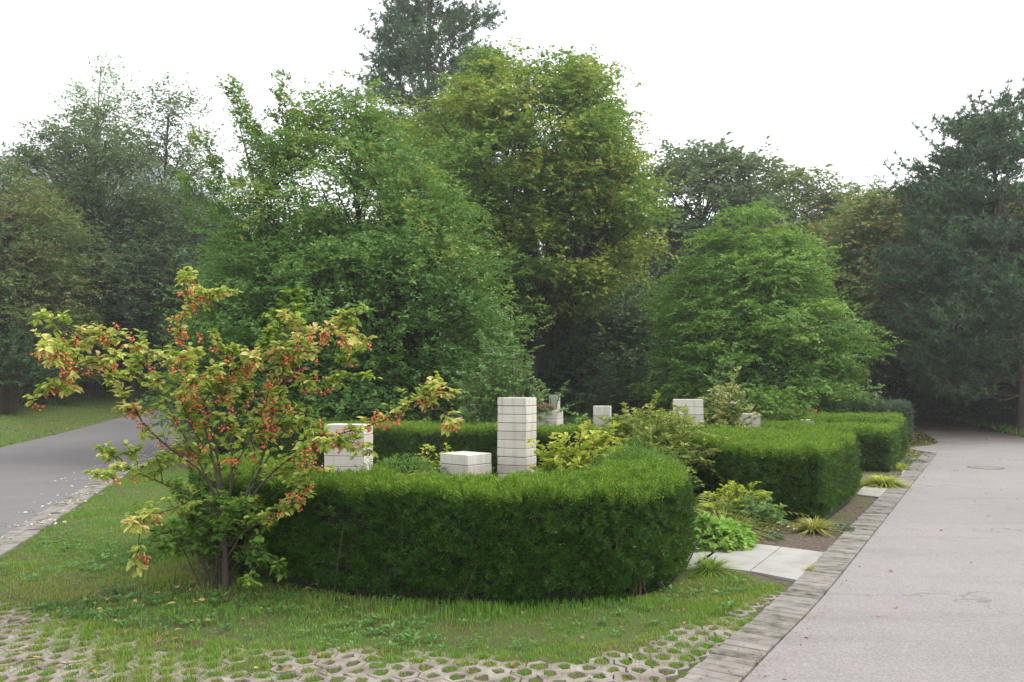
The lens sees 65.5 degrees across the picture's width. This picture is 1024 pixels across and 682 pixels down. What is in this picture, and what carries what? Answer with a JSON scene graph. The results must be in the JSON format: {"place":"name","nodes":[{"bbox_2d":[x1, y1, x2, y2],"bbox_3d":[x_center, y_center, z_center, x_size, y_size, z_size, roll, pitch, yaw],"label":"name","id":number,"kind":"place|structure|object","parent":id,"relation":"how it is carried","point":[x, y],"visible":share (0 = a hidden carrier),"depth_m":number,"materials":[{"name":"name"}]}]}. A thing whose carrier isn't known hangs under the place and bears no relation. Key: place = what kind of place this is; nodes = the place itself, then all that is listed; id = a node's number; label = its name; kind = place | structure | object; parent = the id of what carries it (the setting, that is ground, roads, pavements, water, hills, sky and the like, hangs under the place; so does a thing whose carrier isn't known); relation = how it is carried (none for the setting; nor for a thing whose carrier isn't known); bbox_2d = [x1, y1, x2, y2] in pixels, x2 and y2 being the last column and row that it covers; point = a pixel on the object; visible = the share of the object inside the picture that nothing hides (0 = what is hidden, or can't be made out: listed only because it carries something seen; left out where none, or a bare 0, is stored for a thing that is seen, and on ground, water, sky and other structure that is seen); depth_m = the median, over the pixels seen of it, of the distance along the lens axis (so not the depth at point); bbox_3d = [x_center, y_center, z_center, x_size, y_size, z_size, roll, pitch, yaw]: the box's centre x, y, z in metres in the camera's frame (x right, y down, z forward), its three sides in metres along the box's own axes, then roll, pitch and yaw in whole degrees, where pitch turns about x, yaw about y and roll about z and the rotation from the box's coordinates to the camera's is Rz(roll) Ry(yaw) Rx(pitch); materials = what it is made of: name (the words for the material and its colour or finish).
{"place":"outdoors","nodes":[
{"label":"outdoors","id":0,"kind":"place"},
{"bbox_2d":[0,382,172,446],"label":"grass","id":1,"kind":"structure","parent":0,"point":[23,440],"depth_m":29.19,"materials":[{"name":"green plant"}]},
{"bbox_2d":[0,403,254,535],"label":"road","id":2,"kind":"structure","parent":0,"point":[31,471],"depth_m":16.08,"materials":[{"name":"grey asphalt"}]},
{"bbox_2d":[0,587,785,681],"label":"pavement","id":3,"kind":"structure","parent":0,"point":[394,676],"depth_m":4.50,"materials":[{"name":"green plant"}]},
{"bbox_2d":[346,452,450,476],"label":"feathery shrub","id":4,"kind":"object","parent":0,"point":[418,462],"visible":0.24,"depth_m":8.33,"materials":[{"name":"green plant"}]},
{"bbox_2d":[0,366,1023,681],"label":"ground","id":5,"kind":"structure","parent":0,"point":[822,542],"depth_m":5.65,"materials":[{"name":"green plant"}]},
{"bbox_2d":[0,320,83,413],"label":"leafy shrub","id":6,"kind":"object","parent":5,"relation":"on","point":[25,371],"visible":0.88,"depth_m":27.85,"materials":[{"name":"green plant"}]},
{"bbox_2d":[0,197,107,394],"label":"holly tree","id":7,"kind":"object","parent":5,"relation":"on","point":[22,295],"visible":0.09,"depth_m":33.47,"materials":[{"name":"green plant"}]},
{"bbox_2d":[0,155,128,404],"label":"beech tree","id":8,"kind":"object","parent":5,"relation":"on","point":[9,311],"visible":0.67,"depth_m":30.98,"materials":[{"name":"green plant"}]},
{"bbox_2d":[3,212,150,388],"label":"holly tree","id":9,"kind":"object","parent":5,"relation":"on","point":[119,364],"depth_m":41.46,"materials":[{"name":"green plant"}]},
{"bbox_2d":[0,433,192,556],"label":"kerb","id":10,"kind":"structure","parent":5,"relation":"on","point":[24,532],"depth_m":9.78,"materials":[{"name":"concrete"}]},
{"bbox_2d":[39,46,175,237],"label":"ash tree","id":11,"kind":"object","parent":5,"relation":"on","point":[100,72],"visible":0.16,"depth_m":43.34,"materials":[{"name":"green plant"}]},
{"bbox_2d":[0,86,244,393],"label":"beech tree","id":12,"kind":"object","parent":5,"relation":"on","point":[76,187],"visible":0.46,"depth_m":36.07,"materials":[{"name":"green plant"}]},
{"bbox_2d":[0,156,248,360],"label":"tree","id":13,"kind":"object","parent":5,"relation":"on","point":[156,173],"depth_m":59.76,"materials":[{"name":"plant"}]},
{"bbox_2d":[51,186,214,400],"bbox_3d":[-17.577,-2.163,37.170,7.976,9.937,7.303,0,-3,0],"label":"beech tree","id":14,"kind":"object","parent":5,"relation":"on","point":[132,384],"visible":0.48,"depth_m":36.28,"materials":[{"name":"green plant"}]},
{"bbox_2d":[100,324,188,382],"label":"holly tree","id":15,"kind":"object","parent":5,"relation":"on","point":[146,355],"visible":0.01,"depth_m":44.59,"materials":[{"name":"green plant"}]},
{"bbox_2d":[55,71,251,392],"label":"ash tree","id":16,"kind":"object","parent":5,"relation":"on","point":[172,113],"visible":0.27,"depth_m":41.99,"materials":[{"name":"green plant"}]},
{"bbox_2d":[100,338,208,382],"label":"holly tree","id":17,"kind":"object","parent":5,"relation":"on","point":[152,365],"visible":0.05,"depth_m":48.34,"materials":[{"name":"green plant"}]},
{"bbox_2d":[103,157,280,367],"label":"lime tree","id":18,"kind":"object","parent":5,"relation":"on","point":[207,192],"visible":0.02,"depth_m":45.59,"materials":[{"name":"green plant"}]},
{"bbox_2d":[134,444,289,586],"bbox_3d":[-2.282,1.372,6.310,1.401,1.103,0.993,0,-3,0],"label":"leafy shrub","id":19,"kind":"object","parent":5,"relation":"on","point":[235,510],"visible":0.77,"depth_m":6.21,"materials":[{"name":"green plant"}]},
{"bbox_2d":[22,266,463,588],"bbox_3d":[-2.021,0.671,6.257,3.206,2.531,1.624,0,-3,-8],"label":"crab apple tree","id":20,"kind":"object","parent":5,"relation":"on","point":[291,355],"visible":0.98,"depth_m":6.12,"materials":[{"name":"green plant"}]},
{"bbox_2d":[229,254,385,340],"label":"holly tree","id":21,"kind":"object","parent":5,"relation":"on","point":[334,291],"visible":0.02,"depth_m":34.79,"materials":[{"name":"green plant"}]},
{"bbox_2d":[128,67,554,453],"bbox_3d":[-4.005,-1.866,19.759,9.811,9.875,9.670,2,-3,-28],"label":"hornbeam tree","id":22,"kind":"object","parent":5,"relation":"on","point":[408,360],"visible":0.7,"depth_m":17.72,"materials":[{"name":"green plant"}]},
{"bbox_2d":[324,423,372,472],"bbox_3d":[-1.956,1.554,9.530,0.506,1.114,0.286,-1,-3,12],"label":"gravestone","id":23,"kind":"object","parent":5,"relation":"on","point":[342,461],"visible":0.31,"depth_m":9.42,"materials":[{"name":"stone"}]},
{"bbox_2d":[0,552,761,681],"bbox_3d":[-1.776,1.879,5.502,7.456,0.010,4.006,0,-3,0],"label":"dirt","id":24,"kind":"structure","parent":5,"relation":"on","point":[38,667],"depth_m":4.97,"materials":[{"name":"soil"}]},
{"bbox_2d":[340,256,480,392],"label":"holly tree","id":25,"kind":"object","parent":5,"relation":"on","point":[384,311],"visible":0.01,"depth_m":33.09,"materials":[{"name":"green plant"}]},
{"bbox_2d":[329,0,521,280],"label":"pine tree","id":26,"kind":"object","parent":5,"relation":"on","point":[405,59],"visible":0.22,"depth_m":40.76,"materials":[{"name":"green plant"}]},
{"bbox_2d":[409,443,463,476],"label":"variegated shrub","id":27,"kind":"object","parent":5,"relation":"on","point":[427,446],"visible":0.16,"depth_m":9.93,"materials":[{"name":"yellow plant"}]},
{"bbox_2d":[175,447,714,606],"bbox_3d":[-0.798,1.544,7.112,5.106,1.076,3.089,0,-3,0],"label":"yew hedge","id":28,"kind":"object","parent":5,"relation":"on","point":[608,527],"visible":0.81,"depth_m":5.89,"materials":[{"name":"green plant"}]},
{"bbox_2d":[440,451,491,476],"bbox_3d":[-0.485,1.615,8.377,0.406,0.868,0.365,-3,-4,40],"label":"gravestone","id":29,"kind":"object","parent":5,"relation":"on","point":[465,461],"visible":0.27,"depth_m":8.27,"materials":[{"name":"stone"}]},
{"bbox_2d":[442,358,497,424],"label":"shrub","id":30,"kind":"object","parent":5,"relation":"on","point":[485,402],"visible":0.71,"depth_m":14.72,"materials":[{"name":"green plant"}]},
{"bbox_2d":[398,311,565,417],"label":"holly tree","id":31,"kind":"object","parent":5,"relation":"on","point":[507,351],"depth_m":31.36,"materials":[{"name":"green plant"}]},
{"bbox_2d":[450,329,569,424],"bbox_3d":[-0.355,1.086,15.388,2.445,2.651,2.352,1,-3,-25],"label":"shrub","id":32,"kind":"object","parent":5,"relation":"on","point":[499,382],"visible":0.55,"depth_m":15.22,"materials":[{"name":"green plant"}]},
{"bbox_2d":[0,404,1021,681],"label":"fallen leaves","id":33,"kind":"object","parent":5,"relation":"on","point":[314,652],"visible":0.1,"depth_m":6.22,"materials":[{"name":"brown plant"}]},
{"bbox_2d":[565,360,669,416],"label":"leafy shrub","id":34,"kind":"object","parent":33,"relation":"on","point":[613,397],"visible":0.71,"depth_m":25.66,"materials":[{"name":"green plant"}]},
{"bbox_2d":[497,397,536,477],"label":"stone pillar","id":35,"kind":"structure","parent":5,"relation":"on","point":[517,423],"depth_m":8.55,"materials":[{"name":"stone"}]},
{"bbox_2d":[489,345,550,422],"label":"rose shrub","id":36,"kind":"object","parent":5,"relation":"on","point":[523,389],"visible":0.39,"depth_m":14.88,"materials":[{"name":"green plant"}]},
{"bbox_2d":[387,34,689,397],"bbox_3d":[0.582,-3.837,27.613,11.436,13.857,11.120,0,-3,0],"label":"maple tree","id":37,"kind":"object","parent":5,"relation":"on","point":[588,170],"visible":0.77,"depth_m":25.90,"materials":[{"name":"green plant"}]},
{"bbox_2d":[418,413,662,425],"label":"hedge","id":38,"kind":"object","parent":5,"relation":"on","point":[570,420],"visible":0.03,"depth_m":18.90,"materials":[{"name":"green plant"}]},
{"bbox_2d":[507,215,583,282],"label":"holly tree","id":39,"kind":"object","parent":5,"relation":"on","point":[541,246],"depth_m":46.94,"materials":[{"name":"green plant"}]},
{"bbox_2d":[478,252,619,416],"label":"holly tree","id":40,"kind":"object","parent":5,"relation":"on","point":[557,355],"visible":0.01,"depth_m":32.21,"materials":[{"name":"green plant"}]},
{"bbox_2d":[536,410,562,425],"bbox_3d":[0.698,1.864,15.122,0.446,1.093,0.507,-1,-3,18],"label":"gravestone","id":41,"kind":"object","parent":5,"relation":"on","point":[557,417],"visible":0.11,"depth_m":14.91,"materials":[{"name":"stone"}]},
{"bbox_2d":[537,402,555,411],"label":"flower plant","id":42,"kind":"object","parent":41,"relation":"on","point":[547,405],"visible":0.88,"depth_m":14.93,"materials":[{"name":"pink plant"}]},
{"bbox_2d":[524,376,582,411],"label":"rose shrub","id":43,"kind":"object","parent":5,"relation":"on","point":[542,384],"visible":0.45,"depth_m":16.02,"materials":[{"name":"green plant"}]},
{"bbox_2d":[549,395,559,409],"bbox_3d":[0.865,1.779,16.127,0.184,1.371,0.203,-1,-3,18],"label":"gravestone","id":44,"kind":"object","parent":5,"relation":"on","point":[553,400],"visible":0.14,"depth_m":16.06,"materials":[{"name":"stone"}]},
{"bbox_2d":[254,415,863,522],"bbox_3d":[-0.348,1.852,13.159,11.216,1.106,3.897,-2,-3,28],"label":"yew hedge","id":45,"kind":"object","parent":5,"relation":"on","point":[812,472],"visible":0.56,"depth_m":10.52,"materials":[{"name":"green plant"}]},
{"bbox_2d":[526,419,627,473],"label":"yellow shrub","id":46,"kind":"object","parent":5,"relation":"on","point":[580,458],"visible":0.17,"depth_m":8.17,"materials":[{"name":"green plant"}]},
{"bbox_2d":[565,411,606,426],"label":"leafy shrub","id":47,"kind":"object","parent":5,"relation":"on","point":[577,420],"visible":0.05,"depth_m":15.67,"materials":[{"name":"green plant"}]},
{"bbox_2d":[508,260,683,418],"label":"holly tree","id":48,"kind":"object","parent":5,"relation":"on","point":[556,346],"visible":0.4,"depth_m":29.22,"materials":[{"name":"green plant"}]},
{"bbox_2d":[541,236,660,329],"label":"holly tree","id":49,"kind":"object","parent":5,"relation":"on","point":[636,273],"visible":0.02,"depth_m":41.10,"materials":[{"name":"green plant"}]},
{"bbox_2d":[593,406,611,426],"bbox_3d":[1.834,1.891,16.121,0.346,1.147,0.305,-1,-3,11],"label":"gravestone","id":50,"kind":"object","parent":5,"relation":"on","point":[600,411],"visible":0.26,"depth_m":16.00,"materials":[{"name":"stone"}]},
{"bbox_2d":[543,268,705,415],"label":"holly tree","id":51,"kind":"object","parent":5,"relation":"on","point":[629,332],"visible":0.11,"depth_m":31.02,"materials":[{"name":"green plant"}]},
{"bbox_2d":[591,389,728,487],"bbox_3d":[1.846,1.398,10.591,2.034,1.513,2.053,-3,-4,42],"label":"mottled shrub","id":52,"kind":"object","parent":5,"relation":"on","point":[670,435],"visible":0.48,"depth_m":10.36,"materials":[{"name":"green plant"}]},
{"bbox_2d":[673,399,703,425],"bbox_3d":[3.062,1.677,13.830,0.507,1.328,0.307,0,-3,9],"label":"gravestone","id":53,"kind":"object","parent":5,"relation":"on","point":[695,406],"visible":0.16,"depth_m":13.70,"materials":[{"name":"stone"}]},
{"bbox_2d":[585,254,801,384],"bbox_3d":[7.521,0.328,34.401,10.100,8.286,10.049,-1,-3,16],"label":"holly tree","id":54,"kind":"object","parent":5,"relation":"on","point":[656,276],"depth_m":32.84,"materials":[{"name":"green plant"}]},
{"bbox_2d":[594,132,809,304],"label":"oak tree","id":55,"kind":"object","parent":5,"relation":"on","point":[713,175],"visible":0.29,"depth_m":41.37,"materials":[{"name":"green plant"}]},
{"bbox_2d":[678,552,744,578],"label":"grass clump","id":56,"kind":"object","parent":5,"relation":"on","point":[709,563],"visible":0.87,"depth_m":6.72,"materials":[{"name":"green plant"}]},
{"bbox_2d":[694,511,759,552],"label":"leafy plant","id":57,"kind":"object","parent":5,"relation":"on","point":[739,535],"visible":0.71,"depth_m":7.67,"materials":[{"name":"green plant"}]},
{"bbox_2d":[704,342,751,421],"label":"rose shrub","id":58,"kind":"object","parent":5,"relation":"on","point":[723,374],"visible":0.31,"depth_m":16.15,"materials":[{"name":"green plant"}]},
{"bbox_2d":[676,566,782,624],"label":"grass","id":59,"kind":"structure","parent":5,"relation":"on","point":[742,605],"depth_m":6.15,"materials":[{"name":"green plant"}]},
{"bbox_2d":[693,493,767,524],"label":"fern","id":60,"kind":"object","parent":5,"relation":"on","point":[706,509],"visible":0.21,"depth_m":8.97,"materials":[{"name":"green plant"}]},
{"bbox_2d":[698,366,773,427],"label":"hydrangea","id":61,"kind":"object","parent":5,"relation":"on","point":[721,413],"visible":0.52,"depth_m":14.71,"materials":[{"name":"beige plant"}]},
{"bbox_2d":[701,480,782,519],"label":"flower plant","id":62,"kind":"object","parent":5,"relation":"on","point":[729,495],"visible":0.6,"depth_m":8.96,"materials":[{"name":"yellow plant"}]},
{"bbox_2d":[698,505,786,531],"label":"fern","id":63,"kind":"object","parent":5,"relation":"on","point":[765,524],"visible":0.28,"depth_m":8.57,"materials":[{"name":"green plant"}]},
{"bbox_2d":[695,507,793,543],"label":"grass clump","id":64,"kind":"object","parent":5,"relation":"on","point":[736,519],"visible":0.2,"depth_m":8.39,"materials":[{"name":"plant"}]},
{"bbox_2d":[737,481,760,505],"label":"flower plant","id":65,"kind":"object","parent":5,"relation":"on","point":[751,486],"visible":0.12,"depth_m":9.13,"materials":[{"name":"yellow plant"}]},
{"bbox_2d":[739,413,760,427],"bbox_3d":[4.632,1.925,15.520,0.407,1.014,0.307,-1,-3,14],"label":"gravestone","id":66,"kind":"object","parent":5,"relation":"on","point":[757,422],"visible":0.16,"depth_m":15.39,"materials":[{"name":"stone"}]},
{"bbox_2d":[700,497,808,532],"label":"fern","id":67,"kind":"object","parent":5,"relation":"on","point":[772,515],"visible":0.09,"depth_m":8.98,"materials":[{"name":"green plant"}]},
{"bbox_2d":[724,491,786,529],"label":"flower plant","id":68,"kind":"object","parent":5,"relation":"on","point":[762,510],"visible":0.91,"depth_m":8.58,"materials":[{"name":"green plant"}]},
{"bbox_2d":[620,416,903,472],"bbox_3d":[4.830,2.057,16.302,5.808,1.094,2.163,-1,-3,25],"label":"yew hedge","id":69,"kind":"object","parent":5,"relation":"on","point":[881,446],"visible":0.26,"depth_m":14.61,"materials":[{"name":"green plant"}]},
{"bbox_2d":[627,197,910,413],"bbox_3d":[7.467,-0.662,24.028,8.229,7.333,8.117,0,-3,0],"label":"hornbeam tree","id":70,"kind":"object","parent":5,"relation":"on","point":[768,334],"visible":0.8,"depth_m":22.42,"materials":[{"name":"green plant"}]},
{"bbox_2d":[753,530,787,540],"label":"ground plant","id":71,"kind":"object","parent":5,"relation":"on","point":[779,535],"visible":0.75,"depth_m":8.20,"materials":[{"name":"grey plant"}]},
{"bbox_2d":[741,382,818,421],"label":"leafy shrub","id":72,"kind":"object","parent":5,"relation":"on","point":[760,400],"visible":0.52,"depth_m":17.14,"materials":[{"name":"green plant"}]},
{"bbox_2d":[647,407,912,457],"bbox_3d":[6.197,2.159,18.959,6.134,1.163,2.517,-1,-3,20],"label":"yew hedge","id":73,"kind":"object","parent":5,"relation":"on","point":[839,416],"visible":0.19,"depth_m":17.59,"materials":[{"name":"green plant"}]},
{"bbox_2d":[713,157,885,286],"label":"oak tree","id":74,"kind":"object","parent":5,"relation":"on","point":[795,177],"visible":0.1,"depth_m":43.87,"materials":[{"name":"green plant"}]},
{"bbox_2d":[675,453,936,681],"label":"kerb","id":75,"kind":"structure","parent":5,"relation":"on","point":[794,604],"depth_m":5.74,"materials":[{"name":"concrete"}]},
{"bbox_2d":[782,515,847,537],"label":"grass clump","id":76,"kind":"object","parent":5,"relation":"on","point":[810,525],"visible":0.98,"depth_m":8.57,"materials":[{"name":"plant"}]},
{"bbox_2d":[735,396,915,441],"bbox_3d":[8.724,2.242,22.691,5.394,1.407,1.634,0,-3,4],"label":"hedge","id":77,"kind":"object","parent":5,"relation":"on","point":[902,407],"visible":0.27,"depth_m":22.06,"materials":[{"name":"green plant"}]},
{"bbox_2d":[770,302,894,398],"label":"holly tree","id":78,"kind":"object","parent":5,"relation":"on","point":[877,390],"depth_m":32.42,"materials":[{"name":"green plant"}]},
{"bbox_2d":[819,523,855,534],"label":"ground plant","id":79,"kind":"object","parent":5,"relation":"on","point":[845,526],"visible":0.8,"depth_m":8.63,"materials":[{"name":"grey plant"}]},
{"bbox_2d":[774,454,919,526],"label":"grass","id":80,"kind":"structure","parent":5,"relation":"on","point":[862,495],"depth_m":10.88,"materials":[{"name":"green plant"}]},
{"bbox_2d":[838,160,901,221],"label":"birch tree","id":81,"kind":"object","parent":5,"relation":"on","point":[867,182],"visible":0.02,"depth_m":52.39,"materials":[{"name":"green plant"}]},
{"bbox_2d":[862,379,881,399],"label":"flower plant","id":82,"kind":"object","parent":5,"relation":"on","point":[873,392],"visible":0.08,"depth_m":24.43,"materials":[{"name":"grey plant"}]},
{"bbox_2d":[860,474,919,488],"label":"grass clump","id":83,"kind":"object","parent":5,"relation":"on","point":[881,481],"visible":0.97,"depth_m":12.28,"materials":[{"name":"yellow plant"}]},
{"bbox_2d":[785,180,1013,402],"bbox_3d":[15.815,-1.627,33.310,10.848,10.048,10.978,0,-3,0],"label":"field maple tree","id":84,"kind":"object","parent":5,"relation":"on","point":[843,229],"visible":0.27,"depth_m":31.37,"materials":[{"name":"green plant"}]},
{"bbox_2d":[863,337,940,420],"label":"holly tree","id":85,"kind":"object","parent":5,"relation":"on","point":[917,400],"visible":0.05,"depth_m":35.18,"materials":[{"name":"green plant"}]},
{"bbox_2d":[894,462,919,470],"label":"grass clump","id":86,"kind":"object","parent":5,"relation":"on","point":[899,466],"visible":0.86,"depth_m":14.74,"materials":[{"name":"yellow plant"}]},
{"bbox_2d":[900,459,926,463],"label":"ground plant","id":87,"kind":"object","parent":5,"relation":"on","point":[915,460],"visible":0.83,"depth_m":16.05,"materials":[{"name":"grey plant"}]},
{"bbox_2d":[852,77,1023,431],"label":"pine tree","id":88,"kind":"object","parent":5,"relation":"on","point":[961,296],"visible":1,"depth_m":26.28,"materials":[{"name":"green plant"}]},
{"bbox_2d":[906,196,992,413],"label":"tree","id":89,"kind":"object","parent":5,"relation":"on","point":[985,403],"visible":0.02,"depth_m":35.41,"materials":[{"name":"green plant"}]},
{"bbox_2d":[930,388,990,420],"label":"holly tree","id":90,"kind":"object","parent":5,"relation":"on","point":[955,417],"visible":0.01,"depth_m":34.32,"materials":[{"name":"green plant"}]},
{"bbox_2d":[928,403,1016,428],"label":"hedge","id":91,"kind":"object","parent":5,"relation":"on","point":[984,415],"visible":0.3,"depth_m":30.25,"materials":[{"name":"green plant"}]},
{"bbox_2d":[948,415,1023,434],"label":"grass","id":92,"kind":"structure","parent":5,"relation":"on","point":[993,426],"depth_m":28.14,"materials":[{"name":"green plant"}]},
{"bbox_2d":[954,201,1023,376],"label":"field maple tree","id":93,"kind":"object","parent":5,"relation":"on","point":[1014,249],"visible":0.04,"depth_m":29.39,"materials":[{"name":"green plant"}]},
{"bbox_2d":[971,175,1023,210],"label":"oak tree","id":94,"kind":"object","parent":5,"relation":"on","point":[1008,191],"depth_m":55.57,"materials":[{"name":"green plant"}]},
{"bbox_2d":[0,0,1023,266],"label":"sky","id":95,"kind":"structure","parent":0,"point":[843,84],"materials":[{"name":"white"}]},
{"bbox_2d":[582,436,677,473],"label":"feathery shrub","id":96,"kind":"object","parent":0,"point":[618,453],"visible":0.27,"depth_m":7.67,"materials":[{"name":"green plant"}]},
{"bbox_2d":[685,542,822,581],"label":"path","id":97,"kind":"structure","parent":0,"point":[781,563],"depth_m":7.18,"materials":[{"name":"grey concrete"}]},
{"bbox_2d":[792,407,816,415],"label":"flower plant","id":98,"kind":"object","parent":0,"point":[808,410],"visible":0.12,"depth_m":18.77,"materials":[{"name":"green plant"}]},
{"bbox_2d":[856,486,887,497],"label":"path","id":99,"kind":"structure","parent":0,"point":[874,492],"depth_m":11.71,"materials":[{"name":"grey concrete"}]},
{"bbox_2d":[742,417,1023,681],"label":"road","id":100,"kind":"structure","parent":0,"point":[953,591],"depth_m":6.14,"materials":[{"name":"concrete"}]},
{"bbox_2d":[968,466,1002,468],"bbox_3d":[8.986,2.400,15.107,0.604,0.001,0.604,0,-3,0],"label":"manhole cover","id":101,"kind":"object","parent":100,"relation":"on","point":[983,467],"visible":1,"depth_m":15.11,"materials":[{"name":"metal"}]},
{"bbox_2d":[834,180,1015,418],"bbox_3d":[19.177,-2.222,35.915,10.151,11.524,9.900,0,-3,0],"label":"field maple tree","id":102,"kind":"object","parent":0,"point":[938,411],"depth_m":35.64,"materials":[{"name":"green plant"}]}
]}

